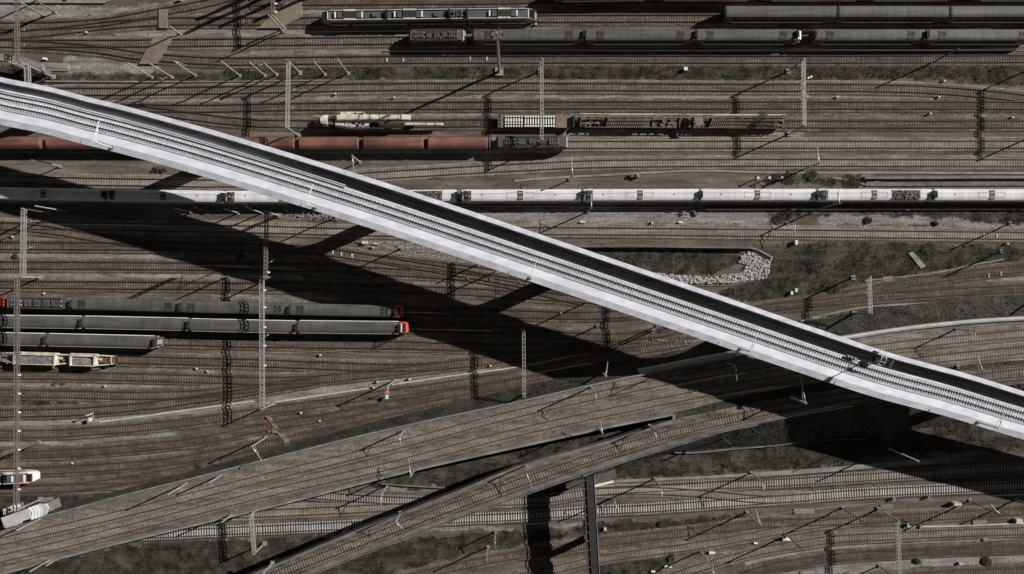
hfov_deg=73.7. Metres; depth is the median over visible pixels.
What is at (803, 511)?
cover slab
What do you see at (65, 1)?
platform
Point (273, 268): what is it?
overhead wire
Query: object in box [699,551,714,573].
catenary mast
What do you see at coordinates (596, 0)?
coach
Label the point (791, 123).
railway track
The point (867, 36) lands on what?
coach
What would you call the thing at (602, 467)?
overhead wire
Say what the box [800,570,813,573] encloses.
cover slab
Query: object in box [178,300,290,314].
coach
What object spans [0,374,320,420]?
railway track
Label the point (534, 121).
sleeper load
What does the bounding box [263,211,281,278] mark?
gantry
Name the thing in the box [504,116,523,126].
sleeper load
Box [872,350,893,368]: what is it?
signal gantry
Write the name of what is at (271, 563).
catenary mast
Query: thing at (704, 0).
coach
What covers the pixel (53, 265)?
railway track
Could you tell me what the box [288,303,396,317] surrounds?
coach
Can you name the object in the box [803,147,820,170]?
catenary mast
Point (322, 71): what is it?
catenary mast
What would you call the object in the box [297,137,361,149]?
red wagon
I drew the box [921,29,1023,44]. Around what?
coach
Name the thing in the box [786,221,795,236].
catenary mast
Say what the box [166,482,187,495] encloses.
catenary mast
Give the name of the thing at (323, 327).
overhead wire
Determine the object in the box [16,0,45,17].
catenary mast
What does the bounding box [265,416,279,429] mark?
timber walkway
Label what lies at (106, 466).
railway track
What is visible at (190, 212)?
catenary mast
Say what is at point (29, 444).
catenary mast
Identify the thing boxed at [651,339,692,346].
debris pile
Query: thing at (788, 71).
gantry
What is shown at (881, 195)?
white coach
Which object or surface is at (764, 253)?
retaining wall
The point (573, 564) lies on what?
railway track
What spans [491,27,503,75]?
light mast
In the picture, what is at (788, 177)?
bush
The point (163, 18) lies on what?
timber crossing
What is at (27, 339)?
coach
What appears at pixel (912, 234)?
railway track
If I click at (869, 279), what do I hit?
gantry
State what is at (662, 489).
catenary mast
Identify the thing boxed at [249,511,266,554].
gantry
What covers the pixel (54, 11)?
catenary mast
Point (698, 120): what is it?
sleeper load
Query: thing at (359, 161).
catenary mast
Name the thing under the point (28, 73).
gantry
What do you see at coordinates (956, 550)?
railway track
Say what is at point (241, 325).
coach
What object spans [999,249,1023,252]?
catenary mast
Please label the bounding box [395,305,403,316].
driving cab
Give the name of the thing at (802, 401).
catenary mast
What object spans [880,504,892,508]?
cover slab
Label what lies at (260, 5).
railway track
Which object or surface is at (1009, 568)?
railway track
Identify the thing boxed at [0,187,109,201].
white coach
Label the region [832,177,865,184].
kerb
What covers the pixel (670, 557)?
bush
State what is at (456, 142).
red wagon
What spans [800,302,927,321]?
kerb
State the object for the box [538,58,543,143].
gantry
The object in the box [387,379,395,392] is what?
catenary mast
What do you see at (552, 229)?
overhead wire
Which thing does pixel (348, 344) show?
railway track
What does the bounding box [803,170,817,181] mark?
bush
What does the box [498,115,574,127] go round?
flat wagon
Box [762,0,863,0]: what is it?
coach
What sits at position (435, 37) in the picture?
locomotive
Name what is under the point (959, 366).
catenary mast
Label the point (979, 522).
cover slab
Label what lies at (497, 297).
gantry
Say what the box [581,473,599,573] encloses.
footbridge
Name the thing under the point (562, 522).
overhead wire
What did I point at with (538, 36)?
coach
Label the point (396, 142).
red wagon
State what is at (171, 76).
catenary mast
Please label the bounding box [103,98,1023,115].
railway track
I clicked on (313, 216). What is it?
debris pile
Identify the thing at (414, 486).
fence rail
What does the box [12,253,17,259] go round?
bush
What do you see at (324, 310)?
overhead wire
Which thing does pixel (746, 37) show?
coach
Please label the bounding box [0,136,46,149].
red wagon
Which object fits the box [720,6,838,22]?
double deck coach
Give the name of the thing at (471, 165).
overhead wire
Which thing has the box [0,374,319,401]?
railway track
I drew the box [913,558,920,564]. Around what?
bush
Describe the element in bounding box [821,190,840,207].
catenary mast
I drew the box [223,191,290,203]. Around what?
white coach
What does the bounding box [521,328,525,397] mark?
gantry
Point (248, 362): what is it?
railway track
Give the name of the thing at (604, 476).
stair platform
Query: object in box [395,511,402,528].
catenary mast
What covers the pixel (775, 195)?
white coach
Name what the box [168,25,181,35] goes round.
catenary mast
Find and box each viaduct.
[0,77,1023,439]
[0,316,1023,573]
[247,381,1023,573]
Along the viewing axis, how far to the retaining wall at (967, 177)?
165.00 m
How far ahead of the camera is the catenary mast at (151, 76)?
161.23 m
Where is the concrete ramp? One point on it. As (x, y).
(23, 60)
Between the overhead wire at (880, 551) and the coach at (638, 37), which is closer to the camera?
the overhead wire at (880, 551)
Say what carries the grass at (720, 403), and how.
on the embankment at (838, 325)
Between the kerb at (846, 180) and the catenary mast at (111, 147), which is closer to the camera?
the catenary mast at (111, 147)
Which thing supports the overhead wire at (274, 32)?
hanging from the gantry at (16, 25)
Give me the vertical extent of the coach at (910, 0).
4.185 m
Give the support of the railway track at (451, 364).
on the ground at (708, 462)
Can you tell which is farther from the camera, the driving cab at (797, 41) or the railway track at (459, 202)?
the railway track at (459, 202)
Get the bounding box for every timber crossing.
[139,36,173,64]
[159,9,167,28]
[259,2,301,28]
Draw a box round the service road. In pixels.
[613,456,949,481]
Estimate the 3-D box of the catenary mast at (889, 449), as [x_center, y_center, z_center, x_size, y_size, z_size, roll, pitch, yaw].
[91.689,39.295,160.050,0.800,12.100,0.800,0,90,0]
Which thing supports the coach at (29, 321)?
on the railway track at (458, 327)
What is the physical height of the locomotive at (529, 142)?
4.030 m
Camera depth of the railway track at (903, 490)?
165.71 m
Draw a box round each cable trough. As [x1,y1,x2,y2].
[99,401,252,422]
[266,351,443,355]
[266,388,366,403]
[392,356,570,384]
[758,503,874,516]
[909,523,1023,526]
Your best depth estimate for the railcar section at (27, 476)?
162.51 m
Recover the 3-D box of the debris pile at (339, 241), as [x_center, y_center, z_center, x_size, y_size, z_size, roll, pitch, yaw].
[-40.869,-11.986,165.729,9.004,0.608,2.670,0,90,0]
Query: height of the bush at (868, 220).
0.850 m
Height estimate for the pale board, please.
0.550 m
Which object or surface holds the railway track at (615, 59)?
on the ground at (708, 462)
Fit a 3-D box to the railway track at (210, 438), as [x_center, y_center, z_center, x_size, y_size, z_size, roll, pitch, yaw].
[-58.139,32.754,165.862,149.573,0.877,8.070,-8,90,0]
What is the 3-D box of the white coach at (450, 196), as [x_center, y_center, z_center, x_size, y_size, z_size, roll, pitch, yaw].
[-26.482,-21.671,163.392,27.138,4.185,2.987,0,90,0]
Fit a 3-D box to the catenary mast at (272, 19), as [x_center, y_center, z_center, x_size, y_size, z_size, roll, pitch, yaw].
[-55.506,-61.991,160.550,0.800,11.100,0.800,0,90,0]
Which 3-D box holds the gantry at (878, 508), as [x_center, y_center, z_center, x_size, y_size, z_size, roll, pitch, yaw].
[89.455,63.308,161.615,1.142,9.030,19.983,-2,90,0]
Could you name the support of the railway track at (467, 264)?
on the ground at (708, 462)
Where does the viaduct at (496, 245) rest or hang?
on the ground at (708, 462)
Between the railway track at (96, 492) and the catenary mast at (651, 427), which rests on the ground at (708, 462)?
the railway track at (96, 492)
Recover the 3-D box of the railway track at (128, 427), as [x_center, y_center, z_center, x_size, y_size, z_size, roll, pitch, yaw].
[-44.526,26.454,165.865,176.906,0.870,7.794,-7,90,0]
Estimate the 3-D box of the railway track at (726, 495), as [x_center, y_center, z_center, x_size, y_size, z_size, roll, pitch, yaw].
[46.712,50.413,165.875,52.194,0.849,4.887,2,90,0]
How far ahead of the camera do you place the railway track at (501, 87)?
165.71 m
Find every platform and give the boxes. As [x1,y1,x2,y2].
[0,0,109,3]
[591,466,617,484]
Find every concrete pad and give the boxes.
[42,63,68,71]
[295,49,314,53]
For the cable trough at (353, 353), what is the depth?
165.80 m
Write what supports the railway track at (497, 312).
on the ground at (708, 462)
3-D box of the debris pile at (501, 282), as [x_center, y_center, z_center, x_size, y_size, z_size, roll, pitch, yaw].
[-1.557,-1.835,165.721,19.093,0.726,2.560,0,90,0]
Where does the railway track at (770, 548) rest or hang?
on the ground at (708, 462)
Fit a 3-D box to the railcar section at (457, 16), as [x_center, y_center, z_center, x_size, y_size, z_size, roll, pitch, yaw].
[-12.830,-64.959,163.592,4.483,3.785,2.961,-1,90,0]
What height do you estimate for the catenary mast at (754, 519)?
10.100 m
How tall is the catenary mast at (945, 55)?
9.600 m
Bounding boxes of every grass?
[2,296,1023,525]
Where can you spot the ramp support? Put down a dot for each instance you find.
(48, 71)
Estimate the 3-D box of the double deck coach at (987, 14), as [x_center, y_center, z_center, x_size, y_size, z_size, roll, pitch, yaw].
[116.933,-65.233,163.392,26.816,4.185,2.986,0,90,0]
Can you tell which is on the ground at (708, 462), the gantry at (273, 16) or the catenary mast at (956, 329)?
the gantry at (273, 16)
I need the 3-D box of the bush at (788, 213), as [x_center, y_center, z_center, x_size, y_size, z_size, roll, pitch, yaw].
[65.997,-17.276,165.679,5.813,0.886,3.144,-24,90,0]
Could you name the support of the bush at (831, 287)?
on the ground at (708, 462)
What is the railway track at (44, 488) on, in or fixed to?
on the ground at (708, 462)
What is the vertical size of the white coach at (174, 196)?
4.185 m
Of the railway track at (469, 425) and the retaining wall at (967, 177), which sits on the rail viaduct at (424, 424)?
the railway track at (469, 425)
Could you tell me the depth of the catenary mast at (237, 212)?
163.61 m
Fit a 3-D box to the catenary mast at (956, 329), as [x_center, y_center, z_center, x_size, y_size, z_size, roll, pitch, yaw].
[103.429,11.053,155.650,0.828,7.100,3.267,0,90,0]
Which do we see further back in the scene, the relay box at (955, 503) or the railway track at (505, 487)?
the relay box at (955, 503)
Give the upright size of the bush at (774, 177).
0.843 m
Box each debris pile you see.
[151,166,166,172]
[193,205,262,211]
[295,211,337,220]
[325,232,360,242]
[466,275,527,283]
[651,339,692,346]
[679,210,698,215]
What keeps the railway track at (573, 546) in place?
on the ground at (708, 462)
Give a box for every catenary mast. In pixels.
[1,440,40,454]
[7,60,40,76]
[15,518,40,530]
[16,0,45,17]
[19,62,51,78]
[29,559,50,572]
[34,0,56,13]
[34,205,67,212]
[37,160,61,167]
[93,121,112,148]
[126,62,153,78]
[149,63,173,78]
[157,274,180,277]
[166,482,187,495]
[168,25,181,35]
[173,60,196,76]
[173,208,192,213]
[220,60,241,76]
[223,208,239,214]
[243,203,263,214]
[248,61,266,76]
[250,436,267,460]
[258,62,277,75]
[262,561,273,573]
[267,13,284,33]
[306,184,316,208]
[312,60,326,75]
[336,58,349,74]
[351,155,361,171]
[380,485,388,506]
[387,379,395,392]
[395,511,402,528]
[486,545,489,561]
[568,157,572,180]
[589,386,596,402]
[610,497,617,509]
[648,424,657,444]
[653,477,663,501]
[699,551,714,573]
[725,361,736,378]
[739,332,757,351]
[745,509,761,526]
[749,471,764,495]
[785,535,804,551]
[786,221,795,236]
[790,379,806,403]
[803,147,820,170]
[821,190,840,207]
[840,506,863,522]
[877,564,889,573]
[888,447,918,461]
[932,48,958,63]
[954,327,976,341]
[956,357,984,371]
[968,499,1002,515]
[976,409,1004,428]
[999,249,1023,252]
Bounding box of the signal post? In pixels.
[84,413,93,421]
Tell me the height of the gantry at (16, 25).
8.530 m
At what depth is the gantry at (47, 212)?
157.45 m
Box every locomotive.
[6,296,74,309]
[408,29,466,44]
[494,136,569,149]
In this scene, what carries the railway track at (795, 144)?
on the ground at (708, 462)
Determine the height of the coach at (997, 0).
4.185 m
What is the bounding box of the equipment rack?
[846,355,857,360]
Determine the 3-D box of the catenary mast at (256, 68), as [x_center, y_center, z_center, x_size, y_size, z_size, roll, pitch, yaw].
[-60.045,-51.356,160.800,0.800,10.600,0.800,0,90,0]
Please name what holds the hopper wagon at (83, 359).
on the railway track at (248, 362)
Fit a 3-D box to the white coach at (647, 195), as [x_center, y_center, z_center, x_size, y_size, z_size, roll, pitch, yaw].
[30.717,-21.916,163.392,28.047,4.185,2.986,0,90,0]
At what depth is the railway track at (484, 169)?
165.68 m
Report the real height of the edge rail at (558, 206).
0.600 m
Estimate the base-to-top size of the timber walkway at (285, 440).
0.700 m
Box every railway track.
[0,0,249,31]
[0,11,1023,39]
[0,32,1023,51]
[0,137,1023,153]
[0,155,1023,190]
[0,189,1023,206]
[0,218,1023,243]
[0,220,181,251]
[0,238,564,297]
[0,257,580,307]
[0,276,606,307]
[0,294,642,322]
[0,312,682,341]
[0,324,1023,549]
[0,329,700,354]
[0,336,688,441]
[0,340,640,386]
[0,341,1023,566]
[0,348,437,372]
[0,365,575,462]
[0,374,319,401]
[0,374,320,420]
[0,386,510,477]
[0,432,318,496]
[9,38,1023,69]
[43,79,1023,103]
[57,483,144,494]
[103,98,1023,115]
[111,102,1023,131]
[126,477,1023,542]
[211,499,511,522]
[250,0,1023,10]
[260,364,1023,573]
[300,459,1023,508]
[373,250,645,320]
[393,503,1023,573]
[496,514,858,573]
[597,484,811,505]
[656,522,1023,573]
[727,539,1023,573]
[744,260,1023,310]
[750,280,1023,314]
[878,562,1023,573]
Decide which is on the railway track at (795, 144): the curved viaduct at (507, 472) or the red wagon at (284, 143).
the red wagon at (284, 143)
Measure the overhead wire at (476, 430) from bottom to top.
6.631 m
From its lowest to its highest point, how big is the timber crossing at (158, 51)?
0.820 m
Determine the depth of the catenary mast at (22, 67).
159.72 m
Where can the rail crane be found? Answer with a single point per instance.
(354, 120)
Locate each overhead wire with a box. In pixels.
[0,157,971,179]
[0,191,991,194]
[0,223,1023,233]
[0,264,572,299]
[0,322,671,338]
[0,344,692,437]
[2,337,1016,546]
[2,354,1022,563]
[8,34,972,52]
[15,29,952,34]
[27,303,617,315]
[61,77,1017,88]
[83,494,1015,547]
[303,378,1021,572]
[726,540,1023,573]
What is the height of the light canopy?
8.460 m
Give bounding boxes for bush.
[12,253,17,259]
[666,553,673,560]
[766,174,779,183]
[773,207,794,224]
[780,169,795,184]
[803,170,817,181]
[806,260,824,273]
[827,283,839,294]
[842,174,863,188]
[864,217,871,223]
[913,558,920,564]
[981,556,991,566]
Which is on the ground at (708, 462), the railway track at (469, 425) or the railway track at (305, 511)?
the railway track at (305, 511)
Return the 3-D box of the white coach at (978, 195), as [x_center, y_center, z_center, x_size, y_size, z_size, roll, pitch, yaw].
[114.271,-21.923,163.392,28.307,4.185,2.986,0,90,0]
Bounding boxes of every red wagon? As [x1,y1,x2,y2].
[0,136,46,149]
[45,136,103,149]
[238,137,299,149]
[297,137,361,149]
[361,136,426,149]
[426,136,491,149]
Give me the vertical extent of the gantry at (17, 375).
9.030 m
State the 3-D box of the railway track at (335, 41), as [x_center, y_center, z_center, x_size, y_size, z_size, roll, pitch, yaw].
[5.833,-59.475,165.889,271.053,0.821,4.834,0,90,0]
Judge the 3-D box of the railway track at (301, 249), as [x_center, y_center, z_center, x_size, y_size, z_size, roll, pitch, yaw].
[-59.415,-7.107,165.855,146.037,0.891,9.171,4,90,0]
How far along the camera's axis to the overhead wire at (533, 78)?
159.68 m
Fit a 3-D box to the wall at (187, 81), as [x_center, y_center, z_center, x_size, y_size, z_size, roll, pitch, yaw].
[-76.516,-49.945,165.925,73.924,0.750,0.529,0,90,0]
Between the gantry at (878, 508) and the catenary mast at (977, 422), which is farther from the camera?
the gantry at (878, 508)
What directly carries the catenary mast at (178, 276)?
on the ground at (708, 462)
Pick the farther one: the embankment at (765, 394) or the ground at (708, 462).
the ground at (708, 462)
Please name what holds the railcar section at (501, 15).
on the railway track at (544, 19)
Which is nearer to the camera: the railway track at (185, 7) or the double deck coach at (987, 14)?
the double deck coach at (987, 14)
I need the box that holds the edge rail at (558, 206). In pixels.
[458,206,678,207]
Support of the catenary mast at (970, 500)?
on the ground at (708, 462)
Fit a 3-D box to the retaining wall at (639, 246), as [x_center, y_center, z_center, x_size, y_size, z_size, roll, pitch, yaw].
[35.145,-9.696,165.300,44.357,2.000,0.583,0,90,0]
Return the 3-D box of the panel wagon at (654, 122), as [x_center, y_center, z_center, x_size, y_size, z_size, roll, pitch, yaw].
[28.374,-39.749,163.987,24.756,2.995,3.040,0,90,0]
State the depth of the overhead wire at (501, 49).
159.68 m
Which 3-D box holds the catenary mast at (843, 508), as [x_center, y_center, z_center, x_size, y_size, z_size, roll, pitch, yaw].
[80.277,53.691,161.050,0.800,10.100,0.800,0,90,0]
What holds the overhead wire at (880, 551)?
hanging from the gantry at (878, 508)
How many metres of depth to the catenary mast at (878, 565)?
164.77 m
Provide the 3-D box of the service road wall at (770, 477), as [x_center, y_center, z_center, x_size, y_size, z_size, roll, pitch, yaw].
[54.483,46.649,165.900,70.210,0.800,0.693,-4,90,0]
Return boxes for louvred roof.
[1,498,60,527]
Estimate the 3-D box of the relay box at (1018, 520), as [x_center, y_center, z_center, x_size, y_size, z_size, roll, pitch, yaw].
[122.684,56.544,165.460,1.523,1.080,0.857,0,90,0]
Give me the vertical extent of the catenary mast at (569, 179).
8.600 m
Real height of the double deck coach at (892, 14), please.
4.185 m
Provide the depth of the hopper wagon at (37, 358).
162.93 m
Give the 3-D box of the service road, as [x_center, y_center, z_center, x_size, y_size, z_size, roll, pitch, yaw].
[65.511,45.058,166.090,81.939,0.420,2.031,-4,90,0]
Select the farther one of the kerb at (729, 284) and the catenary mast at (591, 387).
the kerb at (729, 284)
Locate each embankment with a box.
[0,295,1023,525]
[634,384,1023,459]
[675,360,1023,418]
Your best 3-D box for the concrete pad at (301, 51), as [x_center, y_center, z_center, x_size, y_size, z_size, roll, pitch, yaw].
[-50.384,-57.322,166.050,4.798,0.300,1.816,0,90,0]
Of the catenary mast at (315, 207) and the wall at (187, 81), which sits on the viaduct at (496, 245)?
the catenary mast at (315, 207)
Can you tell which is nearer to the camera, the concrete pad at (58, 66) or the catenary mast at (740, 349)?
the catenary mast at (740, 349)
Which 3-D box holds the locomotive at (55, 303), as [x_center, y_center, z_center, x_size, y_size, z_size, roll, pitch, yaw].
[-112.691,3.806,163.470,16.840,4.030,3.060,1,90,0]
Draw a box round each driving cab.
[0,297,5,307]
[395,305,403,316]
[400,321,408,333]
[792,30,800,44]
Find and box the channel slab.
[865,181,1023,185]
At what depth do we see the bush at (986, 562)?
165.61 m
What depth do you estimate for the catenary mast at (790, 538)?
160.64 m
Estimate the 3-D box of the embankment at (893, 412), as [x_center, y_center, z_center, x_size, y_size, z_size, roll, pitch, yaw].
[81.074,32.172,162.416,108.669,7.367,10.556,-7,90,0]
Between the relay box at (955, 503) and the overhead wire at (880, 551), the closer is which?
the overhead wire at (880, 551)
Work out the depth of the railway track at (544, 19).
165.73 m
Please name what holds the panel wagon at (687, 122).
on the railway track at (791, 123)
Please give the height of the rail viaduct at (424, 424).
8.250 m
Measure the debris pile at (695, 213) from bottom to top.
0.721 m
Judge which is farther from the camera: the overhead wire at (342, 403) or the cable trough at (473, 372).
the cable trough at (473, 372)
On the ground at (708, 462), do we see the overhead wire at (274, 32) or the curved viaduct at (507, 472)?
the curved viaduct at (507, 472)
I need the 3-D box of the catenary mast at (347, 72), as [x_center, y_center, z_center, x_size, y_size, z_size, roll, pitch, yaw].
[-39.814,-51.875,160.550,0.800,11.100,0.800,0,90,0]
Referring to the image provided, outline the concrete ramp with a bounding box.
[0,53,45,71]
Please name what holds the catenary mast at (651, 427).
on the curved viaduct at (507, 472)
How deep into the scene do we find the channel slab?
165.65 m
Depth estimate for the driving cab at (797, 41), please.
162.53 m
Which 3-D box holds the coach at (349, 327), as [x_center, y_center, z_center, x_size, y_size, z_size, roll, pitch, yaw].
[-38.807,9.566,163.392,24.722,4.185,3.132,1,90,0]
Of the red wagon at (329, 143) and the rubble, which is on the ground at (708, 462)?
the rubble
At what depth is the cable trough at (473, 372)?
165.75 m
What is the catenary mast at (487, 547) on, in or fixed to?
on the ground at (708, 462)
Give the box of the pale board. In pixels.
[908,251,925,268]
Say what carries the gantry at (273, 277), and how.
on the ground at (708, 462)
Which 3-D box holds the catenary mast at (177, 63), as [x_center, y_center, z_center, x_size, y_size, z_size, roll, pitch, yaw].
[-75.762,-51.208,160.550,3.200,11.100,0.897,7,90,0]
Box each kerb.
[515,170,1023,181]
[693,276,767,285]
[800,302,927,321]
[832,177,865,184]
[864,259,1003,280]
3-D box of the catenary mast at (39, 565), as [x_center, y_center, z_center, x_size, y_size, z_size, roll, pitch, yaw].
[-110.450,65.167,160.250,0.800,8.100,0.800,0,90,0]
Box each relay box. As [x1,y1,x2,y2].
[951,501,961,505]
[1014,518,1022,522]
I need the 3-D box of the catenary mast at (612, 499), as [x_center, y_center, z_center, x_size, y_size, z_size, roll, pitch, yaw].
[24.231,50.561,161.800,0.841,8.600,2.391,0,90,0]
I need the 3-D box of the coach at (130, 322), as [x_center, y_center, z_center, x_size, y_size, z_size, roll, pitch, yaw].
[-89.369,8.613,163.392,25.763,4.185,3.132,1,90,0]
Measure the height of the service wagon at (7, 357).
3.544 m
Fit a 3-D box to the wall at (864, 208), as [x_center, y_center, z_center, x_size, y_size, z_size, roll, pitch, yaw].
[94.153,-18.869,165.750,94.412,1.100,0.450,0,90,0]
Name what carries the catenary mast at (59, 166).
on the ground at (708, 462)
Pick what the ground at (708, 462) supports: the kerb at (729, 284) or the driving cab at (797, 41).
the kerb at (729, 284)
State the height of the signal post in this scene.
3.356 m
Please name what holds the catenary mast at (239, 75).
on the ground at (708, 462)
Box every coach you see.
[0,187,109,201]
[0,315,83,328]
[0,332,48,345]
[43,333,163,348]
[68,297,182,311]
[79,316,191,330]
[103,189,225,203]
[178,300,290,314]
[187,318,297,333]
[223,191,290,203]
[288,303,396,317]
[295,320,400,333]
[409,189,457,202]
[460,189,582,202]
[472,29,584,44]
[554,0,650,1]
[583,29,697,44]
[583,189,700,201]
[654,0,755,0]
[694,29,798,44]
[698,189,818,201]
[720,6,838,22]
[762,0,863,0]
[809,29,928,44]
[814,189,935,201]
[832,6,951,22]
[866,0,954,0]
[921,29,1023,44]
[928,189,1023,201]
[943,6,1023,22]
[972,0,1023,0]
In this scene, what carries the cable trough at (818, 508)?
on the ground at (708, 462)
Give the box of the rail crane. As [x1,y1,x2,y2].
[317,112,442,129]
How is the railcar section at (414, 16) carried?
on the railway track at (544, 19)
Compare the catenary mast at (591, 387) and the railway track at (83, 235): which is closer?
the catenary mast at (591, 387)
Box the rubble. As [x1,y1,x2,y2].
[656,250,771,284]
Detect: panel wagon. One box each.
[578,113,681,127]
[682,114,785,128]
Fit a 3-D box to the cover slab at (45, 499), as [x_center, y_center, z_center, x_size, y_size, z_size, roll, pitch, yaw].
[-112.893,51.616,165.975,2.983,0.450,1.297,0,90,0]
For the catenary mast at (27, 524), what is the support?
on the rail viaduct at (424, 424)
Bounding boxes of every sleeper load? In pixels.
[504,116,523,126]
[524,116,555,126]
[606,114,651,127]
[693,115,704,125]
[709,114,780,127]
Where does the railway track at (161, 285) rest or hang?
on the ground at (708, 462)
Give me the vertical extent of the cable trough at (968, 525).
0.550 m
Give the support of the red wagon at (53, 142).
on the railway track at (795, 144)
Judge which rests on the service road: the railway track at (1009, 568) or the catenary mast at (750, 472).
the catenary mast at (750, 472)
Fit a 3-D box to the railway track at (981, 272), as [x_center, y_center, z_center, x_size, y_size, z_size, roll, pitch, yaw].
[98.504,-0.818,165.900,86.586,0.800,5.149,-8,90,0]
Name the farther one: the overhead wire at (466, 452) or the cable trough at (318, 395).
the cable trough at (318, 395)
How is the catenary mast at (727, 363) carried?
on the rail viaduct at (424, 424)
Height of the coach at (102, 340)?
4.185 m
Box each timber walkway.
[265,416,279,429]
[277,432,289,445]
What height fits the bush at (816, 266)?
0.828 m
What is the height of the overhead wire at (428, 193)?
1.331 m
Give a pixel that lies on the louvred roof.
(31, 513)
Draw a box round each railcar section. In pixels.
[0,469,39,484]
[321,9,387,25]
[385,8,449,24]
[448,8,466,23]
[466,8,536,23]
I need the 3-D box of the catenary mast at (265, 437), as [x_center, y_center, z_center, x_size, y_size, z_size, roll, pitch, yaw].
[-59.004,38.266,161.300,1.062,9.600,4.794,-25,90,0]
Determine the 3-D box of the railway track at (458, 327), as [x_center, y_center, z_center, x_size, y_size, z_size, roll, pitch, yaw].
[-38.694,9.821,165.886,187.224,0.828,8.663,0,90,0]
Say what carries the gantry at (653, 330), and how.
on the ground at (708, 462)
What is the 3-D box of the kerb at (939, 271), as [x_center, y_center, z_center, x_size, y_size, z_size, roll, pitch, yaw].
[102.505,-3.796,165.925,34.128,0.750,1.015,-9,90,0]
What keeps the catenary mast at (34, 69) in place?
on the ground at (708, 462)
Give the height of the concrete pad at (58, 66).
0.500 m
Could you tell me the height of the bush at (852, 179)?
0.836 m
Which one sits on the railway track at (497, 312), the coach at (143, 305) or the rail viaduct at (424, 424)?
the coach at (143, 305)
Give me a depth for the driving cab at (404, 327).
162.75 m
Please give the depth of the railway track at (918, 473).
165.71 m
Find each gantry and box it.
[13,275,43,511]
[14,0,41,75]
[20,208,51,274]
[24,63,55,82]
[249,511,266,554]
[259,275,275,409]
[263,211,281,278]
[271,0,285,30]
[285,60,301,137]
[495,270,499,299]
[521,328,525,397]
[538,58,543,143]
[651,325,660,333]
[786,58,806,135]
[851,275,873,313]
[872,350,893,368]
[876,506,901,573]
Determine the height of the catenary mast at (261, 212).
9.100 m
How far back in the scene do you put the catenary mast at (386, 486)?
159.22 m
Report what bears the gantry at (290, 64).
on the ground at (708, 462)
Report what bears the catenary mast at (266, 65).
on the ground at (708, 462)
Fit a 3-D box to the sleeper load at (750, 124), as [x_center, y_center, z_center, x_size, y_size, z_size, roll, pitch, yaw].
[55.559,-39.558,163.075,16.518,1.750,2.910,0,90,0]
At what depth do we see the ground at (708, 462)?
165.98 m
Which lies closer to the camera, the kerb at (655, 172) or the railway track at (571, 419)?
the railway track at (571, 419)
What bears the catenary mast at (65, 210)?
on the ground at (708, 462)
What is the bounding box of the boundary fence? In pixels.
[674,438,865,453]
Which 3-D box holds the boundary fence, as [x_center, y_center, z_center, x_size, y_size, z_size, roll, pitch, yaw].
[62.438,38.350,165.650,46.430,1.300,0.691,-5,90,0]
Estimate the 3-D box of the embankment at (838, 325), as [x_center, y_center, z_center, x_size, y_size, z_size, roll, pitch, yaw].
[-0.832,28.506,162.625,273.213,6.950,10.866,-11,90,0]
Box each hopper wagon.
[13,352,69,364]
[69,353,117,366]
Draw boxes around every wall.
[44,79,348,82]
[574,245,749,248]
[611,467,880,487]
[705,208,1023,209]
[747,246,772,257]
[863,176,1023,178]
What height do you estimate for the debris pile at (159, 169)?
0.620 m
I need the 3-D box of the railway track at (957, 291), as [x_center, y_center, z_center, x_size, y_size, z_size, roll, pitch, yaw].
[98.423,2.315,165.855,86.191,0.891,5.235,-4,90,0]
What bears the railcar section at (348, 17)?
on the railway track at (544, 19)
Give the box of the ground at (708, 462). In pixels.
[0,0,1023,573]
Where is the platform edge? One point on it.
(711, 51)
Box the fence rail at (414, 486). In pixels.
[381,483,447,488]
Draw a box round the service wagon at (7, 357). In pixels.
[0,352,22,363]
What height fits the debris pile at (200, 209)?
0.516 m
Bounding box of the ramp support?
[37,67,50,74]
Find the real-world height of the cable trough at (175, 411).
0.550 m
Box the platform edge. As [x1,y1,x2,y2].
[384,49,1023,51]
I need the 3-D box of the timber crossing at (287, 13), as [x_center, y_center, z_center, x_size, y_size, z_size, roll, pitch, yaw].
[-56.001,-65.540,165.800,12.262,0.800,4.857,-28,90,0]
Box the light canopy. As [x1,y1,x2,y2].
[595,480,613,486]
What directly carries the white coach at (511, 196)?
on the railway track at (459, 202)
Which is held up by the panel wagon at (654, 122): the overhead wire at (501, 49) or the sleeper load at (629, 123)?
the sleeper load at (629, 123)
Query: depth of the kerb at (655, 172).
165.80 m
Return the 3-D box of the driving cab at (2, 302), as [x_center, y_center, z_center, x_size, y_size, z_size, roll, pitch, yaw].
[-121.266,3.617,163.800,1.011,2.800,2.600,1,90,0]
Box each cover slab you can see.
[42,497,53,501]
[794,509,813,513]
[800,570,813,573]
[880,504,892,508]
[972,520,986,524]

